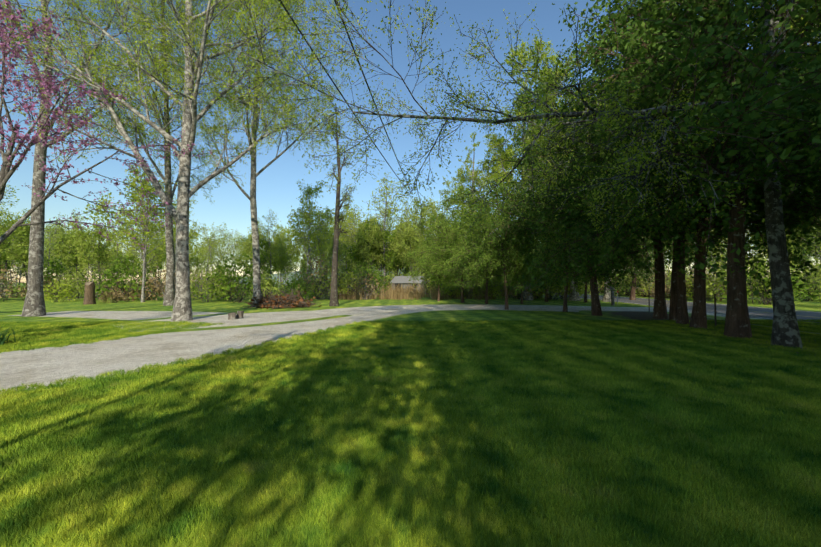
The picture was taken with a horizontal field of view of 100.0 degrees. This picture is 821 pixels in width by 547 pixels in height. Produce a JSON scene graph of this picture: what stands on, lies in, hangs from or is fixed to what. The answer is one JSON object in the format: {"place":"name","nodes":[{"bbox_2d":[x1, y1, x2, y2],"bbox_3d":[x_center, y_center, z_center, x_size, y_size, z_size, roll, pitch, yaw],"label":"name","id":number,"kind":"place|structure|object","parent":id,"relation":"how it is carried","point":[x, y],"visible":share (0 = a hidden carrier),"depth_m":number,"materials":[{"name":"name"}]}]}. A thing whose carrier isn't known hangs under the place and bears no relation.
{"place":"outdoors","nodes":[
{"label":"outdoors","id":0,"kind":"place"},
{"bbox_2d":[199,264,420,283],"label":"hills","id":1,"kind":"structure","parent":0,"point":[289,279],"depth_m":417.04,"materials":[{"name":"green plant"}]},
{"bbox_2d":[0,0,819,282],"label":"sky","id":2,"kind":"structure","parent":0,"point":[277,189],"materials":[{"name":"blue"}]},
{"bbox_2d":[0,283,820,546],"bbox_3d":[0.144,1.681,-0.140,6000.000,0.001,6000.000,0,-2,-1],"label":"lawn","id":3,"kind":"structure","parent":0,"point":[12,306],"depth_m":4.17,"materials":[{"name":"green plant"}]},
{"bbox_2d":[0,211,26,295],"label":"tree","id":4,"kind":"object","parent":3,"relation":"on","point":[2,256],"visible":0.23,"depth_m":40.90,"materials":[{"name":"green plant"}]},
{"bbox_2d":[0,208,30,282],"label":"tree","id":5,"kind":"object","parent":3,"relation":"on","point":[21,238],"visible":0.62,"depth_m":32.38,"materials":[{"name":"green plant"}]},
{"bbox_2d":[0,265,43,301],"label":"bush","id":6,"kind":"object","parent":3,"relation":"on","point":[6,284],"visible":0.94,"depth_m":30.28,"materials":[{"name":"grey plant"}]},
{"bbox_2d":[0,184,48,255],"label":"tree","id":7,"kind":"object","parent":3,"relation":"on","point":[13,195],"visible":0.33,"depth_m":38.61,"materials":[{"name":"green plant"}]},
{"bbox_2d":[44,223,67,273],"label":"tree","id":8,"kind":"object","parent":3,"relation":"on","point":[48,231],"visible":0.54,"depth_m":51.63,"materials":[{"name":"green plant"}]},
{"bbox_2d":[43,279,77,302],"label":"bush","id":9,"kind":"object","parent":3,"relation":"on","point":[55,291],"visible":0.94,"depth_m":29.59,"materials":[{"name":"green plant"}]},
{"bbox_2d":[27,247,98,296],"bbox_3d":[-38.210,-0.142,38.487,7.875,6.001,6.512,-1,-2,38],"label":"bush","id":10,"kind":"object","parent":3,"relation":"on","point":[56,271],"visible":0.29,"depth_m":37.04,"materials":[{"name":"green plant"}]},
{"bbox_2d":[46,223,92,298],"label":"tree","id":11,"kind":"object","parent":3,"relation":"on","point":[63,241],"visible":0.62,"depth_m":35.59,"materials":[{"name":"green plant"}]},
{"bbox_2d":[44,208,94,257],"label":"tree","id":12,"kind":"object","parent":3,"relation":"on","point":[73,214],"visible":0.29,"depth_m":59.17,"materials":[{"name":"green plant"}]},
{"bbox_2d":[49,267,101,300],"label":"bush","id":13,"kind":"object","parent":3,"relation":"on","point":[79,289],"visible":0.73,"depth_m":31.97,"materials":[{"name":"green plant"}]},
{"bbox_2d":[83,282,95,304],"bbox_3d":[-25.034,1.565,26.802,0.810,1.842,0.834,0,-2,-1],"label":"tree stump","id":14,"kind":"object","parent":3,"relation":"on","point":[89,294],"visible":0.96,"depth_m":26.64,"materials":[{"name":"brown wood"}]},
{"bbox_2d":[64,215,117,298],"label":"tree","id":15,"kind":"object","parent":3,"relation":"on","point":[85,243],"visible":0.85,"depth_m":33.92,"materials":[{"name":"green plant"}]},
{"bbox_2d":[49,246,137,297],"bbox_3d":[-34.054,-0.234,37.522,8.100,6.081,8.083,1,-2,-37],"label":"bush","id":16,"kind":"object","parent":3,"relation":"on","point":[81,272],"visible":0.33,"depth_m":36.05,"materials":[{"name":"green plant"}]},
{"bbox_2d":[0,0,201,316],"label":"tree","id":17,"kind":"object","parent":3,"relation":"on","point":[34,303],"visible":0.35,"depth_m":18.03,"materials":[{"name":"green plant"}]},
{"bbox_2d":[0,0,214,248],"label":"redbud tree","id":18,"kind":"object","parent":3,"relation":"on","point":[8,157],"visible":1,"depth_m":10.47,"materials":[{"name":"pink plant"}]},
{"bbox_2d":[99,289,129,302],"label":"bush","id":19,"kind":"object","parent":3,"relation":"on","point":[113,295],"visible":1,"depth_m":28.72,"materials":[{"name":"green plant"}]},
{"bbox_2d":[70,245,160,300],"bbox_3d":[-27.099,-0.074,31.487,5.783,5.469,6.993,-1,-2,19],"label":"bush","id":20,"kind":"object","parent":3,"relation":"on","point":[109,283],"visible":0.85,"depth_m":31.35,"materials":[{"name":"green plant"}]},
{"bbox_2d":[0,310,236,321],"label":"path","id":21,"kind":"structure","parent":3,"relation":"on","point":[109,315],"depth_m":18.05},
{"bbox_2d":[116,252,139,280],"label":"tree","id":22,"kind":"object","parent":3,"relation":"on","point":[129,259],"visible":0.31,"depth_m":56.43,"materials":[{"name":"green plant"}]},
{"bbox_2d":[83,164,176,298],"bbox_3d":[-25.962,-3.861,32.752,7.032,13.384,6.787,1,-2,-22],"label":"tree","id":23,"kind":"object","parent":3,"relation":"on","point":[113,234],"visible":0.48,"depth_m":31.93,"materials":[{"name":"green plant"}]},
{"bbox_2d":[41,0,250,305],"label":"tree","id":24,"kind":"object","parent":3,"relation":"on","point":[169,297],"visible":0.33,"depth_m":25.10,"materials":[{"name":"green plant"}]},
{"bbox_2d":[128,279,164,300],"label":"bush","id":25,"kind":"object","parent":3,"relation":"on","point":[154,290],"visible":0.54,"depth_m":32.14,"materials":[{"name":"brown plant"}]},
{"bbox_2d":[129,223,165,272],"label":"tree","id":26,"kind":"object","parent":3,"relation":"on","point":[148,255],"visible":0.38,"depth_m":44.64,"materials":[{"name":"green plant"}]},
{"bbox_2d":[110,176,190,301],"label":"tree","id":27,"kind":"object","parent":3,"relation":"on","point":[137,226],"visible":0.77,"depth_m":29.84,"materials":[{"name":"green plant"}]},
{"bbox_2d":[131,264,196,299],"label":"bush","id":28,"kind":"object","parent":3,"relation":"on","point":[161,284],"visible":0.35,"depth_m":30.92,"materials":[{"name":"green plant"}]},
{"bbox_2d":[0,0,350,320],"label":"tree","id":29,"kind":"object","parent":3,"relation":"on","point":[182,305],"visible":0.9,"depth_m":15.46,"materials":[{"name":"green plant"}]},
{"bbox_2d":[149,211,206,260],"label":"tree","id":30,"kind":"object","parent":3,"relation":"on","point":[189,245],"visible":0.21,"depth_m":55.56,"materials":[{"name":"green plant"}]},
{"bbox_2d":[160,194,209,253],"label":"tree","id":31,"kind":"object","parent":3,"relation":"on","point":[190,235],"visible":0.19,"depth_m":44.59,"materials":[{"name":"green plant"}]},
{"bbox_2d":[194,232,221,273],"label":"tree","id":32,"kind":"object","parent":3,"relation":"on","point":[207,253],"visible":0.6,"depth_m":69.42,"materials":[{"name":"green plant"}]},
{"bbox_2d":[190,255,231,301],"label":"bush","id":33,"kind":"object","parent":3,"relation":"on","point":[193,288],"visible":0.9,"depth_m":29.09,"materials":[{"name":"green plant"}]},
{"bbox_2d":[193,222,233,273],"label":"tree","id":34,"kind":"object","parent":3,"relation":"on","point":[210,246],"visible":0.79,"depth_m":65.78,"materials":[{"name":"green plant"}]},
{"bbox_2d":[207,222,242,268],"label":"tree","id":35,"kind":"object","parent":3,"relation":"on","point":[230,241],"visible":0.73,"depth_m":69.76,"materials":[{"name":"green plant"}]},
{"bbox_2d":[199,267,250,300],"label":"bush","id":36,"kind":"object","parent":3,"relation":"on","point":[229,283],"visible":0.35,"depth_m":32.05,"materials":[{"name":"green plant"}]},
{"bbox_2d":[104,0,357,305],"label":"tree","id":37,"kind":"object","parent":3,"relation":"on","point":[256,254],"visible":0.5,"depth_m":23.36,"materials":[{"name":"green plant"}]},
{"bbox_2d":[111,310,351,333],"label":"path","id":38,"kind":"structure","parent":3,"relation":"on","point":[253,319],"depth_m":15.59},
{"bbox_2d":[198,251,281,302],"bbox_3d":[-14.096,-0.113,29.809,5.982,5.458,7.234,0,-2,6],"label":"bush","id":39,"kind":"object","parent":3,"relation":"on","point":[230,275],"visible":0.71,"depth_m":28.84,"materials":[{"name":"green plant"}]},
{"bbox_2d":[229,231,266,290],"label":"tree","id":40,"kind":"object","parent":3,"relation":"on","point":[243,248],"visible":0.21,"depth_m":56.56,"materials":[{"name":"green plant"}]},
{"bbox_2d":[237,226,274,274],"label":"tree","id":41,"kind":"object","parent":3,"relation":"on","point":[248,241],"visible":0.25,"depth_m":55.16,"materials":[{"name":"green plant"}]},
{"bbox_2d":[238,270,289,301],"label":"bush","id":42,"kind":"object","parent":3,"relation":"on","point":[271,286],"visible":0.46,"depth_m":29.03,"materials":[{"name":"green plant"}]},
{"bbox_2d":[252,238,285,292],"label":"tree","id":43,"kind":"object","parent":3,"relation":"on","point":[262,245],"visible":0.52,"depth_m":50.29,"materials":[{"name":"green plant"}]},
{"bbox_2d":[250,207,294,293],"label":"tree","id":44,"kind":"object","parent":3,"relation":"on","point":[269,233],"visible":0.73,"depth_m":48.36,"materials":[{"name":"green plant"}]},
{"bbox_2d":[234,289,321,308],"bbox_3d":[-8.948,1.702,23.463,5.697,1.357,4.107,1,-2,-25],"label":"brush pile","id":45,"kind":"object","parent":3,"relation":"on","point":[272,301],"visible":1,"depth_m":22.79,"materials":[{"name":"brown plant"}]},
{"bbox_2d":[266,239,300,287],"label":"tree","id":46,"kind":"object","parent":3,"relation":"on","point":[279,255],"visible":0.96,"depth_m":47.34,"materials":[{"name":"green plant"}]},
{"bbox_2d":[269,233,299,287],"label":"tree","id":47,"kind":"object","parent":3,"relation":"on","point":[282,237],"visible":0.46,"depth_m":49.81,"materials":[{"name":"green plant"}]},
{"bbox_2d":[282,272,318,298],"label":"bush","id":48,"kind":"object","parent":3,"relation":"on","point":[302,289],"visible":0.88,"depth_m":30.11,"materials":[{"name":"green plant"}]},
{"bbox_2d":[283,207,327,288],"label":"tree","id":49,"kind":"object","parent":3,"relation":"on","point":[317,247],"visible":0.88,"depth_m":40.42,"materials":[{"name":"green plant"}]},
{"bbox_2d":[285,179,334,296],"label":"tree","id":50,"kind":"object","parent":3,"relation":"on","point":[309,191],"visible":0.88,"depth_m":40.24,"materials":[{"name":"green plant"}]},
{"bbox_2d":[280,250,361,299],"bbox_3d":[-8.914,-0.083,34.519,8.136,5.719,7.228,-1,-2,34],"label":"bush","id":51,"kind":"object","parent":3,"relation":"on","point":[311,274],"visible":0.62,"depth_m":34.31,"materials":[{"name":"green plant"}]},
{"bbox_2d":[291,204,351,291],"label":"tree","id":52,"kind":"object","parent":3,"relation":"on","point":[323,235],"visible":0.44,"depth_m":46.37,"materials":[{"name":"green plant"}]},
{"bbox_2d":[304,207,344,264],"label":"tree","id":53,"kind":"object","parent":3,"relation":"on","point":[326,247],"visible":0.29,"depth_m":49.46,"materials":[{"name":"green plant"}]},
{"bbox_2d":[302,250,362,298],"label":"bush","id":54,"kind":"object","parent":3,"relation":"on","point":[325,280],"visible":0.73,"depth_m":34.04,"materials":[{"name":"green plant"}]},
{"bbox_2d":[319,106,356,305],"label":"tree","id":55,"kind":"object","parent":3,"relation":"on","point":[334,301],"visible":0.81,"depth_m":24.63,"materials":[{"name":"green plant"}]},
{"bbox_2d":[325,236,350,274],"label":"tree","id":56,"kind":"object","parent":3,"relation":"on","point":[330,250],"visible":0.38,"depth_m":37.40,"materials":[{"name":"green plant"}]},
{"bbox_2d":[326,219,357,273],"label":"tree","id":57,"kind":"object","parent":3,"relation":"on","point":[351,242],"visible":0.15,"depth_m":64.75,"materials":[{"name":"green plant"}]},
{"bbox_2d":[329,270,368,296],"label":"bush","id":58,"kind":"object","parent":3,"relation":"on","point":[349,283],"visible":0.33,"depth_m":35.58,"materials":[{"name":"green plant"}]},
{"bbox_2d":[337,267,386,299],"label":"bush","id":59,"kind":"object","parent":3,"relation":"on","point":[366,284],"visible":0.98,"depth_m":33.82,"materials":[{"name":"green plant"}]},
{"bbox_2d":[343,215,383,268],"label":"tree","id":60,"kind":"object","parent":3,"relation":"on","point":[353,255],"visible":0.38,"depth_m":54.61,"materials":[{"name":"green plant"}]},
{"bbox_2d":[339,202,388,259],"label":"tree","id":61,"kind":"object","parent":3,"relation":"on","point":[350,226],"visible":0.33,"depth_m":59.29,"materials":[{"name":"green plant"}]},
{"bbox_2d":[345,259,387,293],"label":"bush","id":62,"kind":"object","parent":3,"relation":"on","point":[369,271],"visible":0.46,"depth_m":37.79,"materials":[{"name":"green plant"}]},
{"bbox_2d":[352,216,385,267],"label":"tree","id":63,"kind":"object","parent":3,"relation":"on","point":[376,233],"visible":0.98,"depth_m":52.37,"materials":[{"name":"green plant"}]},
{"bbox_2d":[345,171,411,275],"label":"tree","id":64,"kind":"object","parent":3,"relation":"on","point":[386,203],"visible":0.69,"depth_m":54.59,"materials":[{"name":"green plant"}]},
{"bbox_2d":[369,228,395,275],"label":"tree","id":65,"kind":"object","parent":3,"relation":"on","point":[385,237],"visible":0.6,"depth_m":54.85,"materials":[{"name":"green plant"}]},
{"bbox_2d":[0,304,768,404],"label":"path","id":66,"kind":"structure","parent":3,"relation":"on","point":[47,365],"depth_m":9.19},
{"bbox_2d":[385,229,412,274],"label":"tree","id":67,"kind":"object","parent":3,"relation":"on","point":[394,258],"visible":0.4,"depth_m":54.35,"materials":[{"name":"green plant"}]},
{"bbox_2d":[387,197,426,275],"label":"tree","id":68,"kind":"object","parent":3,"relation":"on","point":[406,211],"visible":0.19,"depth_m":58.27,"materials":[{"name":"green plant"}]},
{"bbox_2d":[388,221,426,270],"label":"tree","id":69,"kind":"object","parent":3,"relation":"on","point":[399,245],"visible":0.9,"depth_m":50.94,"materials":[{"name":"green plant"}]},
{"bbox_2d":[387,195,432,271],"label":"tree","id":70,"kind":"object","parent":3,"relation":"on","point":[419,226],"visible":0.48,"depth_m":53.79,"materials":[{"name":"green plant"}]},
{"bbox_2d":[390,276,429,293],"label":"shed","id":71,"kind":"structure","parent":3,"relation":"on","point":[400,280],"depth_m":48.99,"materials":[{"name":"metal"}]},
{"bbox_2d":[338,280,502,299],"bbox_3d":[0.703,1.676,39.055,16.911,2.063,12.284,0,-2,-1],"label":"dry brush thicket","id":72,"kind":"object","parent":3,"relation":"on","point":[397,293],"visible":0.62,"depth_m":34.80,"materials":[{"name":"beige plant"}]},
{"bbox_2d":[417,197,440,243],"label":"tree","id":73,"kind":"object","parent":3,"relation":"on","point":[430,200],"visible":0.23,"depth_m":61.25,"materials":[{"name":"green plant"}]},
{"bbox_2d":[402,212,472,300],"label":"cedar tree","id":74,"kind":"object","parent":3,"relation":"on","point":[415,257],"visible":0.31,"depth_m":31.07,"materials":[{"name":"green plant"}]},
{"bbox_2d":[440,280,467,298],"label":"bush","id":75,"kind":"object","parent":3,"relation":"on","point":[451,290],"visible":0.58,"depth_m":35.53,"materials":[{"name":"green plant"}]},
{"bbox_2d":[418,182,503,302],"bbox_3d":[4.551,-2.531,28.744,7.013,10.592,8.193,0,2,39],"label":"cedar tree","id":76,"kind":"object","parent":3,"relation":"on","point":[446,233],"visible":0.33,"depth_m":27.80,"materials":[{"name":"green plant"}]},
{"bbox_2d":[438,132,516,236],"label":"tree","id":77,"kind":"object","parent":3,"relation":"on","point":[474,173],"visible":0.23,"depth_m":40.25,"materials":[{"name":"green plant"}]},
{"bbox_2d":[438,191,532,303],"bbox_3d":[4.983,-1.878,26.977,8.042,9.161,8.149,-2,2,-37],"label":"cedar tree","id":78,"kind":"object","parent":3,"relation":"on","point":[500,271],"visible":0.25,"depth_m":26.09,"materials":[{"name":"green plant"}]},
{"bbox_2d":[466,279,504,299],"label":"bush","id":79,"kind":"object","parent":3,"relation":"on","point":[492,291],"visible":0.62,"depth_m":33.67,"materials":[{"name":"green plant"}]},
{"bbox_2d":[442,174,552,309],"bbox_3d":[5.717,-1.839,21.835,6.759,8.739,5.786,-1,-2,-19],"label":"cedar tree","id":80,"kind":"object","parent":3,"relation":"on","point":[483,257],"visible":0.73,"depth_m":21.10,"materials":[{"name":"green plant"}]},
{"bbox_2d":[205,0,820,347],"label":"tree","id":81,"kind":"object","parent":3,"relation":"on","point":[785,330],"visible":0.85,"depth_m":8.91,"materials":[{"name":"green plant"}]},
{"bbox_2d":[479,219,559,303],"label":"cedar tree","id":82,"kind":"object","parent":3,"relation":"on","point":[528,278],"visible":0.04,"depth_m":26.20,"materials":[{"name":"green plant"}]},
{"bbox_2d":[497,281,541,299],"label":"bush","id":83,"kind":"object","parent":3,"relation":"on","point":[509,293],"visible":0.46,"depth_m":33.93,"materials":[{"name":"green plant"}]},
{"bbox_2d":[479,34,578,299],"bbox_3d":[11.398,-8.988,32.795,8.855,23.876,13.654,-1,-2,28],"label":"tree","id":84,"kind":"object","parent":3,"relation":"on","point":[508,150],"visible":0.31,"depth_m":30.52,"materials":[{"name":"green plant"}]},
{"bbox_2d":[507,101,580,300],"bbox_3d":[15.744,-7.257,32.846,11.606,20.294,7.527,0,-2,4],"label":"tree","id":85,"kind":"object","parent":3,"relation":"on","point":[574,295],"depth_m":31.98,"materials":[{"name":"green plant"}]},
{"bbox_2d":[539,274,588,298],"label":"bush","id":86,"kind":"object","parent":3,"relation":"on","point":[580,292],"visible":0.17,"depth_m":33.83,"materials":[{"name":"green plant"}]},
{"bbox_2d":[501,161,666,311],"bbox_3d":[9.154,-2.137,19.450,7.169,9.268,6.137,1,1,-10],"label":"cedar tree","id":87,"kind":"object","parent":3,"relation":"on","point":[565,306],"visible":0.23,"depth_m":18.87,"materials":[{"name":"green plant"}]},
{"bbox_2d":[541,237,653,301],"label":"cedar tree","id":88,"kind":"object","parent":3,"relation":"on","point":[585,293],"visible":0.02,"depth_m":26.77,"materials":[{"name":"green plant"}]},
{"bbox_2d":[452,64,768,315],"bbox_3d":[9.298,-4.973,18.686,12.165,15.092,11.275,-1,-2,33],"label":"cedar tree","id":89,"kind":"object","parent":3,"relation":"on","point":[596,310],"visible":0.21,"depth_m":17.97,"materials":[{"name":"green plant"}]},
{"bbox_2d":[614,270,667,296],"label":"bush","id":90,"kind":"object","parent":3,"relation":"on","point":[628,288],"visible":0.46,"depth_m":40.13,"materials":[{"name":"green plant"}]},
{"bbox_2d":[598,228,726,299],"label":"cedar tree","id":91,"kind":"object","parent":3,"relation":"on","point":[633,294],"visible":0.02,"depth_m":32.40,"materials":[{"name":"green plant"}]},
{"bbox_2d":[509,0,820,328],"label":"cedar tree","id":92,"kind":"object","parent":3,"relation":"on","point":[698,319],"visible":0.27,"depth_m":10.38,"materials":[{"name":"green plant"}]},
{"bbox_2d":[510,0,820,318],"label":"cedar tree","id":93,"kind":"object","parent":3,"relation":"on","point":[660,309],"depth_m":16.00,"materials":[{"name":"green plant"}]},
{"bbox_2d":[527,0,820,324],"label":"cedar tree","id":94,"kind":"object","parent":3,"relation":"on","point":[682,317],"visible":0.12,"depth_m":12.47,"materials":[{"name":"green plant"}]},
{"bbox_2d":[528,12,820,320],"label":"cedar tree","id":95,"kind":"object","parent":3,"relation":"on","point":[673,302],"visible":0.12,"depth_m":14.61,"materials":[{"name":"green plant"}]},
{"bbox_2d":[551,0,820,338],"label":"cedar tree","id":96,"kind":"object","parent":3,"relation":"on","point":[737,322],"visible":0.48,"depth_m":8.64,"materials":[{"name":"green plant"}]},
{"bbox_2d":[579,311,820,369],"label":"dirt patch","id":97,"kind":"object","parent":3,"relation":"on","point":[626,315],"visible":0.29,"depth_m":16.52,"materials":[{"name":"brown soil"}]},
{"bbox_2d":[670,261,749,300],"bbox_3d":[27.369,0.417,31.681,7.067,4.490,6.278,1,-2,-32],"label":"bush","id":98,"kind":"object","parent":3,"relation":"on","point":[707,298],"visible":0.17,"depth_m":31.60,"materials":[{"name":"green plant"}]},
{"bbox_2d":[648,290,820,333],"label":"fence wire","id":99,"kind":"object","parent":3,"relation":"on","point":[714,296],"visible":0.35,"depth_m":13.13,"materials":[{"name":"grey metal"}]},
{"bbox_2d":[706,244,807,300],"bbox_3d":[26.893,-0.393,28.592,7.582,5.923,7.598,1,-2,-36],"label":"bush","id":100,"kind":"object","parent":3,"relation":"on","point":[719,283],"visible":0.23,"depth_m":29.09,"materials":[{"name":"green plant"}]},
{"bbox_2d":[711,252,819,304],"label":"bush","id":101,"kind":"object","parent":3,"relation":"on","point":[765,278],"visible":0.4,"depth_m":25.96,"materials":[{"name":"green plant"}]},
{"bbox_2d":[790,257,820,301],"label":"bush","id":102,"kind":"object","parent":3,"relation":"on","point":[809,277],"visible":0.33,"depth_m":31.48,"materials":[{"name":"green plant"}]},
{"bbox_2d":[792,216,820,261],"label":"tree","id":103,"kind":"object","parent":3,"relation":"on","point":[817,246],"visible":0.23,"depth_m":65.84,"materials":[{"name":"green plant"}]},
{"bbox_3d":[-4.339,-3.050,-5.075,2.300,9.800,1.080,0,-2,-1],"label":"utility pole","id":104,"kind":"object","parent":3,"relation":"on","visible":0},
{"bbox_2d":[279,0,409,187],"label":"overhead wires","id":105,"kind":"object","parent":104,"relation":"attached to","point":[288,13],"visible":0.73,"depth_m":11.66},
{"bbox_2d":[553,293,820,322],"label":"road","id":106,"kind":"structure","parent":0,"point":[762,311],"depth_m":21.35,"materials":[{"name":"grey asphalt"}]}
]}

